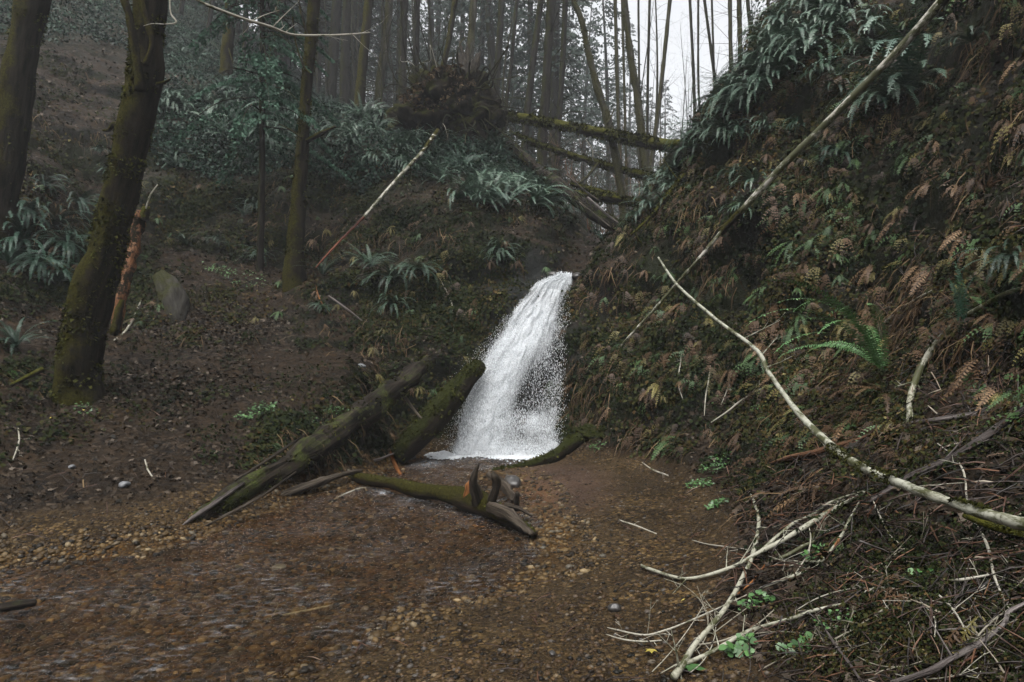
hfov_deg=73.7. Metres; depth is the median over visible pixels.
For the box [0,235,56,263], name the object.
sword fern
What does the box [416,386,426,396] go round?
maidenhair fern
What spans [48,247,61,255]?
maidenhair fern
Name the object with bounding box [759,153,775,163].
maidenhair fern
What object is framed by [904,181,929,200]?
maidenhair fern
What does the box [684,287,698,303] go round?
maidenhair fern
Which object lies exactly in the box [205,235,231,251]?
sword fern
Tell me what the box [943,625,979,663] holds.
maidenhair fern
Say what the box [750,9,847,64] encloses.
sword fern
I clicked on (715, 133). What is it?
sword fern
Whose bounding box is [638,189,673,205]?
sword fern
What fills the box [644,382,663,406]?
maidenhair fern
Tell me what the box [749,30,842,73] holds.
sword fern
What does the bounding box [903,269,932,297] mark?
maidenhair fern
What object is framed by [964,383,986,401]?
maidenhair fern
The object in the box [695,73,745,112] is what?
sword fern
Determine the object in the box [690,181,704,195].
maidenhair fern
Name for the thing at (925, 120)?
maidenhair fern
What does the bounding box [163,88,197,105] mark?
sword fern
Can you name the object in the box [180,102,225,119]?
sword fern
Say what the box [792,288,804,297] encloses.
maidenhair fern
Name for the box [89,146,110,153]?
sword fern
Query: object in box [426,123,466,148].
sword fern
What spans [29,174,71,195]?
sword fern
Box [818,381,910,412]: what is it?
dead fern
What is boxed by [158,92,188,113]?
sword fern
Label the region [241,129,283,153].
sword fern
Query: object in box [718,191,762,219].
sword fern
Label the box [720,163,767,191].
sword fern
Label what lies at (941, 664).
fallen branch
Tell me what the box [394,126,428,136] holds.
sword fern
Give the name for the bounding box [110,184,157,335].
broken trunk
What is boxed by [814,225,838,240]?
maidenhair fern
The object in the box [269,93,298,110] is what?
sword fern
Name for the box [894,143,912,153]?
maidenhair fern
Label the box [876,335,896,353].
maidenhair fern
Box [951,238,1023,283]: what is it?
sword fern
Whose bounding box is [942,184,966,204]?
maidenhair fern
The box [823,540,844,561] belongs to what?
maidenhair fern
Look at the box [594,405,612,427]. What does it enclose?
maidenhair fern
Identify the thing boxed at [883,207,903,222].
maidenhair fern
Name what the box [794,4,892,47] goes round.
sword fern
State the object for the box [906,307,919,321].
maidenhair fern
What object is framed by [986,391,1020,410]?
maidenhair fern
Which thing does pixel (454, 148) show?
sword fern
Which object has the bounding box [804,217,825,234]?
maidenhair fern
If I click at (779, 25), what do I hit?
sword fern
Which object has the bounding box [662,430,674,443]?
maidenhair fern
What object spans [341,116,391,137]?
sword fern
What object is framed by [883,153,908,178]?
maidenhair fern
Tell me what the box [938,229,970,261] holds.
maidenhair fern
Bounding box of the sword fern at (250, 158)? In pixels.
[225,140,280,163]
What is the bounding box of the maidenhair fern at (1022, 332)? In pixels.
[1018,327,1023,347]
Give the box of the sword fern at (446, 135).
[431,129,457,145]
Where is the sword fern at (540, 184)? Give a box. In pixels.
[508,166,561,197]
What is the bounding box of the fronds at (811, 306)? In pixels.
[33,0,1023,611]
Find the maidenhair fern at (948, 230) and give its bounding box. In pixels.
[941,224,953,236]
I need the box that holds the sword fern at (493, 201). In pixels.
[471,181,516,210]
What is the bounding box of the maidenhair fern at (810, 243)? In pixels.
[791,239,819,260]
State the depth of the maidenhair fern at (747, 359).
7.65 m
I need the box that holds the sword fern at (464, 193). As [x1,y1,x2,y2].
[442,170,489,208]
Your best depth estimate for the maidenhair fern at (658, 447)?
7.95 m
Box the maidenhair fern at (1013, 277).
[1007,262,1023,293]
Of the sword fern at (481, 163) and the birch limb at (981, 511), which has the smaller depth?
the birch limb at (981, 511)
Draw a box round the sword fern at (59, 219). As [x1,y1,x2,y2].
[21,202,92,235]
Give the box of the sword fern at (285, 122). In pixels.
[273,110,295,129]
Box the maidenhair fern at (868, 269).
[847,264,872,287]
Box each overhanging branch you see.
[143,0,176,25]
[195,0,388,68]
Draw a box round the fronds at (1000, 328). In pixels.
[22,2,1023,503]
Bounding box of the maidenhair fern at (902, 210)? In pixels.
[891,205,907,223]
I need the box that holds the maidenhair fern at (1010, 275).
[1000,267,1023,291]
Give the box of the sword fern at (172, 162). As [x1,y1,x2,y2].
[149,151,188,168]
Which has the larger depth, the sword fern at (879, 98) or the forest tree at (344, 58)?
the forest tree at (344, 58)
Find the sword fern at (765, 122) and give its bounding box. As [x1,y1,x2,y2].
[740,112,781,133]
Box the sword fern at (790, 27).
[750,12,810,67]
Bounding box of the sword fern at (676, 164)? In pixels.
[657,158,682,173]
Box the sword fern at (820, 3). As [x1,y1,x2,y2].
[780,0,850,13]
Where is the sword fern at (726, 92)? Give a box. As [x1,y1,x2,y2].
[694,77,765,119]
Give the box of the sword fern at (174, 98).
[161,88,191,104]
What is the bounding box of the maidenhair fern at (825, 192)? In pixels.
[809,187,831,206]
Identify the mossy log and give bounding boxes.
[390,358,485,463]
[491,432,584,470]
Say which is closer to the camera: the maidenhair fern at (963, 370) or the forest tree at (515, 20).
the maidenhair fern at (963, 370)
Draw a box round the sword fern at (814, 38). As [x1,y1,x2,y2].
[757,20,859,64]
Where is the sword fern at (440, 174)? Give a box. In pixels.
[412,152,464,186]
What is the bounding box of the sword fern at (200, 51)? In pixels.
[181,44,216,57]
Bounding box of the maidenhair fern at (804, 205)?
[795,196,814,215]
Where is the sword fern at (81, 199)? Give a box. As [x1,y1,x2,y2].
[66,188,101,216]
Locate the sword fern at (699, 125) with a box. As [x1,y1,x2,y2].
[674,111,726,146]
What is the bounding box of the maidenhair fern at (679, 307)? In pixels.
[668,302,685,320]
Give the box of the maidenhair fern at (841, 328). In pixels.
[834,318,858,342]
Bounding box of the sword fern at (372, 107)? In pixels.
[358,98,387,114]
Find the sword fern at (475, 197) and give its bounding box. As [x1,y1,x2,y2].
[435,169,501,207]
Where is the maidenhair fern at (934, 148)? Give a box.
[912,140,938,158]
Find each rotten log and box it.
[182,355,435,525]
[495,128,619,232]
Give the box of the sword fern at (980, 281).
[942,266,997,311]
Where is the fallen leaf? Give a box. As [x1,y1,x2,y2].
[685,664,705,670]
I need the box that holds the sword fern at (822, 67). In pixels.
[796,52,854,84]
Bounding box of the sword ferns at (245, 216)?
[0,0,624,276]
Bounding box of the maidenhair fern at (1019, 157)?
[1005,149,1023,169]
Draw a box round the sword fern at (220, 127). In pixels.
[204,114,245,142]
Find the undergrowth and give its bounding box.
[0,0,604,238]
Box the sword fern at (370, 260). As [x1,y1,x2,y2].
[334,243,396,267]
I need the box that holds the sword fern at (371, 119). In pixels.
[348,108,401,127]
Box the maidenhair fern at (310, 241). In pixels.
[307,239,318,251]
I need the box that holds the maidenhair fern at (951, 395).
[941,378,979,397]
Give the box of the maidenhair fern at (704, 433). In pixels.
[699,430,714,443]
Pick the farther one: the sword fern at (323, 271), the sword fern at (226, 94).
the sword fern at (226, 94)
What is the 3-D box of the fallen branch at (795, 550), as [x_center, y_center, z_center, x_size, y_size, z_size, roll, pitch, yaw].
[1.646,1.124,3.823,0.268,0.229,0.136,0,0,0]
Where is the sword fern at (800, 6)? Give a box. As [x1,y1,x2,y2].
[770,0,859,23]
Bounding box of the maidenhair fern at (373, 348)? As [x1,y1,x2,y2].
[367,347,376,357]
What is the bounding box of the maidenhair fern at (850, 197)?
[846,192,857,203]
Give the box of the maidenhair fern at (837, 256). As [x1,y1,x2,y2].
[831,253,849,265]
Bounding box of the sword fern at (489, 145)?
[468,129,514,155]
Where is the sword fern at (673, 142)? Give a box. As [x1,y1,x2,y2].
[669,128,688,143]
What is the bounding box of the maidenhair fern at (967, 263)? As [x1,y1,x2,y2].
[945,248,988,286]
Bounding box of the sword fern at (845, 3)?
[799,0,870,24]
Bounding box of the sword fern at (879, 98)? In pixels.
[836,72,918,127]
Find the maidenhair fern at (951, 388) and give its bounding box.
[942,381,970,396]
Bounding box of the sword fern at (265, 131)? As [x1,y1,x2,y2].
[240,117,289,147]
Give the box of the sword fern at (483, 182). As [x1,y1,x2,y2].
[451,163,510,188]
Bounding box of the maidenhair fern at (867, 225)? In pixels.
[854,223,873,234]
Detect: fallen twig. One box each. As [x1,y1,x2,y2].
[652,603,712,671]
[681,583,711,650]
[689,610,727,672]
[698,609,773,645]
[715,595,769,631]
[721,614,815,643]
[738,628,786,657]
[744,633,754,681]
[755,601,849,637]
[758,610,842,670]
[790,605,853,645]
[796,572,869,609]
[813,589,910,617]
[821,635,890,657]
[835,591,905,638]
[836,539,960,589]
[857,622,934,674]
[866,571,965,605]
[869,512,949,575]
[895,651,990,678]
[917,563,973,635]
[937,541,971,604]
[938,573,991,639]
[948,552,1023,616]
[958,617,1004,651]
[973,609,1017,641]
[974,595,1021,616]
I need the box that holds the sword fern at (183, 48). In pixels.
[164,41,206,53]
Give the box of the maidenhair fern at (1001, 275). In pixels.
[990,254,1023,286]
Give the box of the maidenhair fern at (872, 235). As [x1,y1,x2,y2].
[864,230,879,247]
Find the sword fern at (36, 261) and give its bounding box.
[6,249,77,285]
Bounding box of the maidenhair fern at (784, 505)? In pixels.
[761,494,805,522]
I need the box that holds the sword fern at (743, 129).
[710,121,753,146]
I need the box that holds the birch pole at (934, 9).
[618,0,949,347]
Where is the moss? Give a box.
[0,0,1023,681]
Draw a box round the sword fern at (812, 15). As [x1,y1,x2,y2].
[784,3,843,33]
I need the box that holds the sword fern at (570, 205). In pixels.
[564,203,581,218]
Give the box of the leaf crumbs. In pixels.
[0,1,1023,681]
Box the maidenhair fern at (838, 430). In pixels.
[831,418,856,442]
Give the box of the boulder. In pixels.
[152,270,189,323]
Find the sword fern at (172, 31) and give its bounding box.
[165,22,187,40]
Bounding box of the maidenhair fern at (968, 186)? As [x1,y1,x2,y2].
[953,177,984,199]
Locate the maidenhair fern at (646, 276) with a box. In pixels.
[633,270,648,281]
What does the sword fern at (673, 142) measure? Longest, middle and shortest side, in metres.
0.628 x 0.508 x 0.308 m
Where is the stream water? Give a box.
[0,456,544,681]
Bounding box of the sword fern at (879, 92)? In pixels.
[825,75,936,121]
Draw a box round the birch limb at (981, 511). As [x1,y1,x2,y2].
[657,257,1023,530]
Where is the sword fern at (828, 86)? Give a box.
[808,77,849,103]
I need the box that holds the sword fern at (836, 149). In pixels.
[798,136,880,176]
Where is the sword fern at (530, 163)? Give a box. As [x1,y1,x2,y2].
[510,156,559,182]
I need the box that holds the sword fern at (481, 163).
[459,158,502,170]
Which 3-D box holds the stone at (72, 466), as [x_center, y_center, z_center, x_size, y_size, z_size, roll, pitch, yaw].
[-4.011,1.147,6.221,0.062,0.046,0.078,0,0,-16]
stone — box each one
[68,464,75,468]
[118,481,130,487]
[272,563,285,570]
[504,475,521,487]
[546,271,557,276]
[549,650,555,655]
[572,272,580,280]
[607,603,620,611]
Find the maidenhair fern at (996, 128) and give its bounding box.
[976,119,1013,148]
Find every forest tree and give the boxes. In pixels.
[178,0,198,18]
[196,0,216,33]
[219,0,268,77]
[234,0,258,66]
[265,0,291,85]
[328,0,361,104]
[347,0,407,106]
[354,0,387,114]
[380,0,418,103]
[412,0,440,93]
[441,0,462,65]
[447,0,476,60]
[484,0,529,97]
[498,0,525,133]
[507,0,563,152]
[512,0,594,185]
[515,0,586,179]
[613,0,629,179]
[613,0,640,194]
[620,3,630,195]
[646,0,653,182]
[649,0,677,170]
[673,0,706,116]
[685,0,708,118]
[685,0,759,76]
[689,0,722,91]
[695,0,746,67]
[702,0,714,85]
[718,0,756,52]
[731,0,777,52]
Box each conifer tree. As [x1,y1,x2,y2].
[192,0,306,73]
[195,5,239,36]
[240,1,379,69]
[250,0,306,69]
[251,0,392,91]
[253,0,329,67]
[288,0,410,101]
[296,0,396,80]
[297,1,383,88]
[305,0,363,97]
[321,0,380,105]
[341,0,411,106]
[365,0,419,107]
[368,1,420,107]
[370,0,434,103]
[376,0,445,93]
[378,0,485,103]
[384,0,478,97]
[410,0,501,76]
[420,0,527,112]
[422,4,475,68]
[429,0,581,164]
[462,0,601,189]
[465,0,516,129]
[484,4,544,140]
[492,0,586,160]
[494,0,621,208]
[518,0,600,180]
[560,21,605,225]
[562,26,605,228]
[563,0,619,232]
[564,80,614,232]
[568,0,637,227]
[600,61,633,214]
[603,69,632,218]
[610,22,654,217]
[611,121,637,217]
[614,87,663,209]
[615,79,655,215]
[651,80,678,164]
[743,5,765,34]
[751,0,770,20]
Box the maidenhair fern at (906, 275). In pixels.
[902,264,932,292]
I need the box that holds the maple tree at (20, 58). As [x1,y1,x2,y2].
[0,0,51,259]
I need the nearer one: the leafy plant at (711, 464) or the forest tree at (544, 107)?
the leafy plant at (711, 464)
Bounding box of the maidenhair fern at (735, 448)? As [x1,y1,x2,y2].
[730,443,740,455]
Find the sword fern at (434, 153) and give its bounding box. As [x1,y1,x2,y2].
[418,146,447,160]
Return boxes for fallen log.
[501,108,679,151]
[509,130,654,187]
[546,188,639,207]
[570,181,618,193]
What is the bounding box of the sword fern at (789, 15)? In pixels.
[744,0,793,45]
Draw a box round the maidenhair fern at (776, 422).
[764,413,785,437]
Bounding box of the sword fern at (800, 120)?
[776,113,816,136]
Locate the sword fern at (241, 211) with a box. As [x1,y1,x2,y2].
[229,204,253,217]
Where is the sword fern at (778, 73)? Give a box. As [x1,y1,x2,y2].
[733,47,816,102]
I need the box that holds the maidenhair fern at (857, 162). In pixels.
[847,159,860,169]
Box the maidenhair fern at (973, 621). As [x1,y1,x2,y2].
[956,616,998,651]
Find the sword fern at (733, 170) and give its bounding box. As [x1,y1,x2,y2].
[710,158,759,184]
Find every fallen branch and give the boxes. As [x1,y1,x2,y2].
[606,633,669,645]
[607,589,754,646]
[641,491,865,592]
[658,491,780,679]
[675,354,682,398]
[687,577,840,664]
[692,540,746,552]
[704,365,710,415]
[711,380,771,422]
[737,564,764,593]
[756,489,871,556]
[761,559,823,588]
[770,431,880,463]
[770,527,811,572]
[775,501,859,565]
[779,518,829,558]
[810,623,861,681]
[825,280,958,346]
[864,562,935,637]
[868,406,1023,502]
[871,497,898,542]
[880,401,1023,428]
[890,600,1023,681]
[893,286,1023,425]
[920,443,1018,608]
[938,598,1008,630]
[943,552,1008,581]
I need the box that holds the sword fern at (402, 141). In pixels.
[381,128,423,150]
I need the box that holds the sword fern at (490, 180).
[463,168,531,194]
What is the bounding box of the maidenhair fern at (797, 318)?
[792,314,810,329]
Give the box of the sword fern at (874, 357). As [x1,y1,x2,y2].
[746,278,890,384]
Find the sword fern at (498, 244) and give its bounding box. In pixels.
[478,237,518,258]
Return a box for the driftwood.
[486,472,514,502]
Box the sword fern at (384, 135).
[364,124,397,143]
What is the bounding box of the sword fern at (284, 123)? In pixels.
[265,112,311,134]
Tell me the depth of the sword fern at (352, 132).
14.22 m
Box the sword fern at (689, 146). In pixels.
[659,130,698,161]
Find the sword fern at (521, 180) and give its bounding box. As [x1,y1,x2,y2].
[486,163,544,194]
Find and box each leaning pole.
[315,128,439,267]
[328,295,362,320]
[404,397,421,418]
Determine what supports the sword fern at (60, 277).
on the ground
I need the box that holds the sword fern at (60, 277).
[37,267,72,284]
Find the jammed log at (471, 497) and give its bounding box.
[348,463,537,538]
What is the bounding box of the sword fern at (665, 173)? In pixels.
[643,166,677,184]
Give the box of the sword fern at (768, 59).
[732,42,783,80]
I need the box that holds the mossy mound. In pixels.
[562,423,607,441]
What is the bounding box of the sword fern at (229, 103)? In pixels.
[212,93,258,111]
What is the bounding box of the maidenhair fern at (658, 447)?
[650,441,669,461]
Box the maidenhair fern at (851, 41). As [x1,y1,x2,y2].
[841,37,860,48]
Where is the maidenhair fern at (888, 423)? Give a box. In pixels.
[870,418,895,438]
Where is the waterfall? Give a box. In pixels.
[424,271,571,463]
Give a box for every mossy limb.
[10,367,44,386]
[629,136,687,244]
[962,513,1023,539]
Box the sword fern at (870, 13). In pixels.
[840,4,887,35]
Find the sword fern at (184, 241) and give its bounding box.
[165,220,205,244]
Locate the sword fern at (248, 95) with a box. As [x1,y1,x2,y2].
[223,84,256,102]
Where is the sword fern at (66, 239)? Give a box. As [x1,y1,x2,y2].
[30,229,87,265]
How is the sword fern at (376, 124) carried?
on the ground
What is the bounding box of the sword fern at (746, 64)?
[713,44,776,85]
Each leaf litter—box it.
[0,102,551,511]
[546,0,1023,681]
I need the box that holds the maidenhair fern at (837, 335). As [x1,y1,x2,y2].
[830,320,850,339]
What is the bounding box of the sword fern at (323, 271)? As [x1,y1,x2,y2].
[294,252,348,274]
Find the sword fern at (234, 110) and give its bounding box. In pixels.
[209,99,257,121]
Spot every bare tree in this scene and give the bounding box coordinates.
[291,0,346,95]
[313,0,355,100]
[326,0,369,106]
[330,0,373,106]
[335,0,368,104]
[358,0,405,108]
[373,7,397,103]
[400,0,424,100]
[409,0,451,71]
[423,0,441,69]
[426,1,462,59]
[451,0,468,50]
[474,1,534,145]
[561,137,595,227]
[569,136,600,216]
[584,65,615,233]
[598,95,619,228]
[621,1,695,189]
[633,0,691,194]
[637,37,670,196]
[644,37,675,163]
[651,44,690,166]
[654,23,696,126]
[670,10,702,126]
[677,75,701,126]
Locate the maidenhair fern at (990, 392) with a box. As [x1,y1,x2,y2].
[970,386,1002,415]
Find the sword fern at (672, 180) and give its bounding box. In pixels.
[656,172,677,191]
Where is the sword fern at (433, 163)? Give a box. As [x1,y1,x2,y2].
[398,151,448,174]
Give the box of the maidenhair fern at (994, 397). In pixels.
[987,393,1007,405]
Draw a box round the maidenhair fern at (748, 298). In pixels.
[742,295,756,309]
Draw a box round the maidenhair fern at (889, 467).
[874,463,896,483]
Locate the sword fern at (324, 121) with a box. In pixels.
[314,116,333,127]
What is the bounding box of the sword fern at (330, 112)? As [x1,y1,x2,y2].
[312,103,347,122]
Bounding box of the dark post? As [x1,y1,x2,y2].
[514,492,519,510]
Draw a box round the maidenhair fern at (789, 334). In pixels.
[778,325,807,346]
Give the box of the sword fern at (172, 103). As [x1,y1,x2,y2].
[158,95,197,113]
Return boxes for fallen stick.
[12,428,21,461]
[114,300,140,340]
[144,459,151,476]
[201,656,224,678]
[260,602,343,620]
[330,487,366,502]
[389,450,401,475]
[618,519,656,533]
[642,462,668,476]
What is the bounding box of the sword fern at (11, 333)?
[0,317,54,355]
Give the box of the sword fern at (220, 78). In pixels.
[202,68,234,85]
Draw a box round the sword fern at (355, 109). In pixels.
[340,101,379,120]
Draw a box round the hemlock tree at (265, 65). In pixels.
[166,0,351,272]
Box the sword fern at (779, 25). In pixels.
[738,2,798,42]
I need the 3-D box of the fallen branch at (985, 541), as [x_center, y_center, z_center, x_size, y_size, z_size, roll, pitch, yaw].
[2.108,0.770,3.220,0.277,0.334,1.826,0,0,20]
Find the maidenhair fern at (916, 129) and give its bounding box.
[905,120,927,142]
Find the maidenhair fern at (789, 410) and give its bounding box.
[783,404,804,420]
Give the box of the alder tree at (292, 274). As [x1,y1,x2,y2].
[279,0,335,291]
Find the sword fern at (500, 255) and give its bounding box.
[485,247,524,264]
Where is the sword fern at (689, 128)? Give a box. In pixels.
[662,118,702,151]
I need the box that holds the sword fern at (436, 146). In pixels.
[416,139,463,156]
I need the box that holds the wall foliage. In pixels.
[0,0,1023,663]
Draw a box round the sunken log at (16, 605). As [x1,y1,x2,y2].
[0,599,36,612]
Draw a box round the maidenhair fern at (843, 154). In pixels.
[829,141,857,163]
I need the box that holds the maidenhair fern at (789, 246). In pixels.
[765,241,793,265]
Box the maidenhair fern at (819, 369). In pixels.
[813,359,824,382]
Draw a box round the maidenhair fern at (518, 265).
[511,261,523,270]
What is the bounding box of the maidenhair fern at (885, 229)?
[874,217,901,247]
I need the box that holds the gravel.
[0,437,772,681]
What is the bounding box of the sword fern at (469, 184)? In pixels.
[430,168,506,191]
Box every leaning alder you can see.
[571,0,628,218]
[621,0,652,194]
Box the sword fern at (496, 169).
[485,159,519,178]
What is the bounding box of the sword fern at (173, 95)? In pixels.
[163,89,192,104]
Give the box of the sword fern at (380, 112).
[358,104,388,122]
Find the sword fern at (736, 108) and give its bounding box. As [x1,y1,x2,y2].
[702,97,748,122]
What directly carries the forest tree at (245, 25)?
on the ground
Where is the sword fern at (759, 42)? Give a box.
[719,33,807,79]
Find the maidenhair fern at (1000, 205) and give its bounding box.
[989,200,1010,215]
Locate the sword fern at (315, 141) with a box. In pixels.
[289,123,342,149]
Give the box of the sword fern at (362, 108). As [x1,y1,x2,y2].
[340,91,386,118]
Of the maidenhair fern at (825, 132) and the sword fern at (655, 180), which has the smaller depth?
the maidenhair fern at (825, 132)
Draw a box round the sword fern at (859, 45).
[829,34,887,60]
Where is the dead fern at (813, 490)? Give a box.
[754,475,841,506]
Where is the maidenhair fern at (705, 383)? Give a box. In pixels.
[704,380,710,394]
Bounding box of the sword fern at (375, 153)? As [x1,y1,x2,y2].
[357,148,394,166]
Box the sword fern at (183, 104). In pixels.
[163,94,205,120]
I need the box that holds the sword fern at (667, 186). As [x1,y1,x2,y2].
[648,180,682,197]
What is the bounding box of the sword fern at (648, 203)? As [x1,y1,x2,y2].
[618,195,662,220]
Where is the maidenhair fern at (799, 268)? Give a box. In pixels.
[796,264,809,276]
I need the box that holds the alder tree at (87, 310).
[47,0,170,406]
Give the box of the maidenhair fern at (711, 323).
[703,318,714,331]
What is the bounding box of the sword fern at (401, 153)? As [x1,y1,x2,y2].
[378,143,431,172]
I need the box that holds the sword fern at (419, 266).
[388,258,451,290]
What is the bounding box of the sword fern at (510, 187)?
[482,162,542,192]
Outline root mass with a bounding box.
[364,35,526,156]
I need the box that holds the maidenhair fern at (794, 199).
[793,192,813,205]
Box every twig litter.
[0,0,1023,681]
[713,152,1023,681]
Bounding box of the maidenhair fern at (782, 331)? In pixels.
[776,329,792,341]
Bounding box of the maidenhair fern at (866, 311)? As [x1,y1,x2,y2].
[856,306,869,320]
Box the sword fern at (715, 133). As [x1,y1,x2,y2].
[685,122,741,148]
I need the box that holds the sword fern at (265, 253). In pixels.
[236,244,283,265]
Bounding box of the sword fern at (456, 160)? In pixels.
[434,147,488,174]
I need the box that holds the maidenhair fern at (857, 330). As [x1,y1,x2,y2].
[850,318,869,351]
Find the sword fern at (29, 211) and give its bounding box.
[16,197,68,229]
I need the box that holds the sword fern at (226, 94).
[203,87,236,108]
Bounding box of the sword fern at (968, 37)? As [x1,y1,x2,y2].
[931,21,997,57]
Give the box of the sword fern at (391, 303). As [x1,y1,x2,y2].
[369,293,410,316]
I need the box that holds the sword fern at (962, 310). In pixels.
[931,261,972,334]
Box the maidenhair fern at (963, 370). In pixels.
[952,356,995,392]
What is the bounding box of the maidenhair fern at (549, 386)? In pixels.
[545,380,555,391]
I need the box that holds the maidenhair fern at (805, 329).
[799,323,811,336]
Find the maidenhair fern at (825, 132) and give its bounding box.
[817,129,841,143]
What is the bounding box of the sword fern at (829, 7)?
[797,0,848,27]
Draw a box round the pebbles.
[0,440,607,681]
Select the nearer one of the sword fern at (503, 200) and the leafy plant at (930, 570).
the leafy plant at (930, 570)
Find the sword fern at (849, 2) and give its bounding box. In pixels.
[804,0,862,7]
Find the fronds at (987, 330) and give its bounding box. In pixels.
[7,0,1023,461]
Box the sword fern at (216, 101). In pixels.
[182,89,229,116]
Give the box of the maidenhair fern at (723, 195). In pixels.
[711,193,731,204]
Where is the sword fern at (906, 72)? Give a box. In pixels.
[797,0,949,95]
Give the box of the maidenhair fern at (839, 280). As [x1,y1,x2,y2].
[831,275,850,287]
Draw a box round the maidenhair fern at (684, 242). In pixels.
[677,239,694,250]
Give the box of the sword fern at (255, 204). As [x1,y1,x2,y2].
[232,197,257,214]
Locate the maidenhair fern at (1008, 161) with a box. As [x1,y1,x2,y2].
[1001,150,1016,168]
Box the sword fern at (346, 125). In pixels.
[320,119,362,146]
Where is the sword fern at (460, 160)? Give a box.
[439,144,500,170]
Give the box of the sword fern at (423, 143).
[416,132,439,154]
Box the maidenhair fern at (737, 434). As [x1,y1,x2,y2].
[718,432,740,451]
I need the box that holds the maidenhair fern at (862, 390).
[854,382,877,396]
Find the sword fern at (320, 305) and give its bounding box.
[308,302,334,312]
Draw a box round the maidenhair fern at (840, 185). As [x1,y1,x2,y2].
[826,182,850,196]
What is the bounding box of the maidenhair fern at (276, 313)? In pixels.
[270,311,282,319]
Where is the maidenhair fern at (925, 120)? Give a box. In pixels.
[914,113,934,129]
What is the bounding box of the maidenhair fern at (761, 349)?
[745,342,771,369]
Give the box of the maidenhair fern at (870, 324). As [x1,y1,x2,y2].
[859,319,886,343]
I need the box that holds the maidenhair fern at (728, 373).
[720,369,735,385]
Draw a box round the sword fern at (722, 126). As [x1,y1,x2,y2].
[689,111,749,143]
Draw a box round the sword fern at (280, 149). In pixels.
[265,141,293,155]
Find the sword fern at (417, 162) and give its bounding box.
[401,149,433,176]
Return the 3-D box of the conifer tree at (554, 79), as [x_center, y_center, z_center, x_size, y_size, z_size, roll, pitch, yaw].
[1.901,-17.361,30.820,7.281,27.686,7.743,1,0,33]
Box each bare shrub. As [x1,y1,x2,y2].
[331,0,453,101]
[436,20,498,62]
[491,107,522,162]
[495,78,517,117]
[523,110,619,230]
[534,103,611,221]
[548,117,583,206]
[575,140,631,236]
[580,145,652,227]
[581,107,654,215]
[595,73,678,194]
[597,184,618,233]
[617,114,677,208]
[624,148,659,196]
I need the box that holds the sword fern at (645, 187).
[630,181,650,197]
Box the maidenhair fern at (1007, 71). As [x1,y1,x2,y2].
[998,57,1023,85]
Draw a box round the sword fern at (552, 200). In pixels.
[515,179,583,223]
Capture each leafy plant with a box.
[73,401,99,415]
[202,261,236,275]
[222,269,265,286]
[231,411,252,418]
[248,400,276,415]
[319,406,348,423]
[589,441,606,451]
[685,477,713,487]
[698,451,731,473]
[704,496,728,509]
[718,633,757,657]
[737,589,775,610]
[775,631,812,656]
[799,543,824,564]
[814,608,854,634]
[908,568,933,576]
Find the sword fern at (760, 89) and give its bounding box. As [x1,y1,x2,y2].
[707,65,790,128]
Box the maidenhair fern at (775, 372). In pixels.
[758,370,781,391]
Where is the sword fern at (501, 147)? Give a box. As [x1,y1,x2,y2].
[478,129,520,150]
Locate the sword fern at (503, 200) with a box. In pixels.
[479,181,541,204]
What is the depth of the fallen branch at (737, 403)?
7.72 m
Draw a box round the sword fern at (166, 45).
[163,37,183,50]
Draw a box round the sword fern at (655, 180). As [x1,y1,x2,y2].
[642,175,663,188]
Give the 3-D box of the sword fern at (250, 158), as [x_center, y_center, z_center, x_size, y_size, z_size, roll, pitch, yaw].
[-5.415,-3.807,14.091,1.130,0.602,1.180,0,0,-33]
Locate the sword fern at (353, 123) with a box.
[337,117,373,130]
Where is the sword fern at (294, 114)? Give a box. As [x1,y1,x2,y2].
[274,106,319,127]
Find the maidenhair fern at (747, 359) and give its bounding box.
[741,352,767,373]
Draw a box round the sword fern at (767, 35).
[734,19,786,55]
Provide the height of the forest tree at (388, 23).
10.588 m
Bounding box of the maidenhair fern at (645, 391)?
[638,390,656,407]
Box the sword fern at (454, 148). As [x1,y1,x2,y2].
[433,142,465,158]
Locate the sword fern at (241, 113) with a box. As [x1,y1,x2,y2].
[212,104,274,125]
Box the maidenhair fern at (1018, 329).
[998,320,1023,351]
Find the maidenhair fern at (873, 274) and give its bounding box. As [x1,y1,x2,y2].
[860,272,874,284]
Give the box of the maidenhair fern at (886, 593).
[857,587,906,628]
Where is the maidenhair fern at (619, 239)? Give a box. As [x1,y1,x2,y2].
[614,231,627,246]
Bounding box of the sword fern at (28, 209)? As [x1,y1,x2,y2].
[8,197,70,228]
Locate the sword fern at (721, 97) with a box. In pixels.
[681,72,748,121]
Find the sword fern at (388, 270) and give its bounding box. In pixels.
[353,256,415,296]
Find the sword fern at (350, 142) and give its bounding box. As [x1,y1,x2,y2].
[329,131,363,149]
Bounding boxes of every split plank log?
[281,469,362,495]
[373,453,393,461]
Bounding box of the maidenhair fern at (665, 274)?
[654,272,673,286]
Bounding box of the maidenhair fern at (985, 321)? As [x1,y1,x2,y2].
[972,313,999,332]
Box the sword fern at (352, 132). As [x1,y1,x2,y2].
[334,122,379,135]
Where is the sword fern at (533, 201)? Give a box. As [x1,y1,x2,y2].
[517,185,572,216]
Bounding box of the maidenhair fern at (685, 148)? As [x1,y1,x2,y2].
[677,140,691,158]
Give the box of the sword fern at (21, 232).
[0,214,82,262]
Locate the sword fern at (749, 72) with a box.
[711,60,782,111]
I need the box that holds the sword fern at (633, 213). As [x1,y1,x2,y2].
[619,205,648,223]
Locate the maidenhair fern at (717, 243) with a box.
[709,236,721,250]
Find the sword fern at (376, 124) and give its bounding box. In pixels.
[361,118,391,131]
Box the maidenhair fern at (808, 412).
[799,407,814,422]
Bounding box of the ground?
[0,0,1023,681]
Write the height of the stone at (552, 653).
0.030 m
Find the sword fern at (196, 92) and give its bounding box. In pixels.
[178,84,211,104]
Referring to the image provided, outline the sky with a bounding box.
[240,0,775,233]

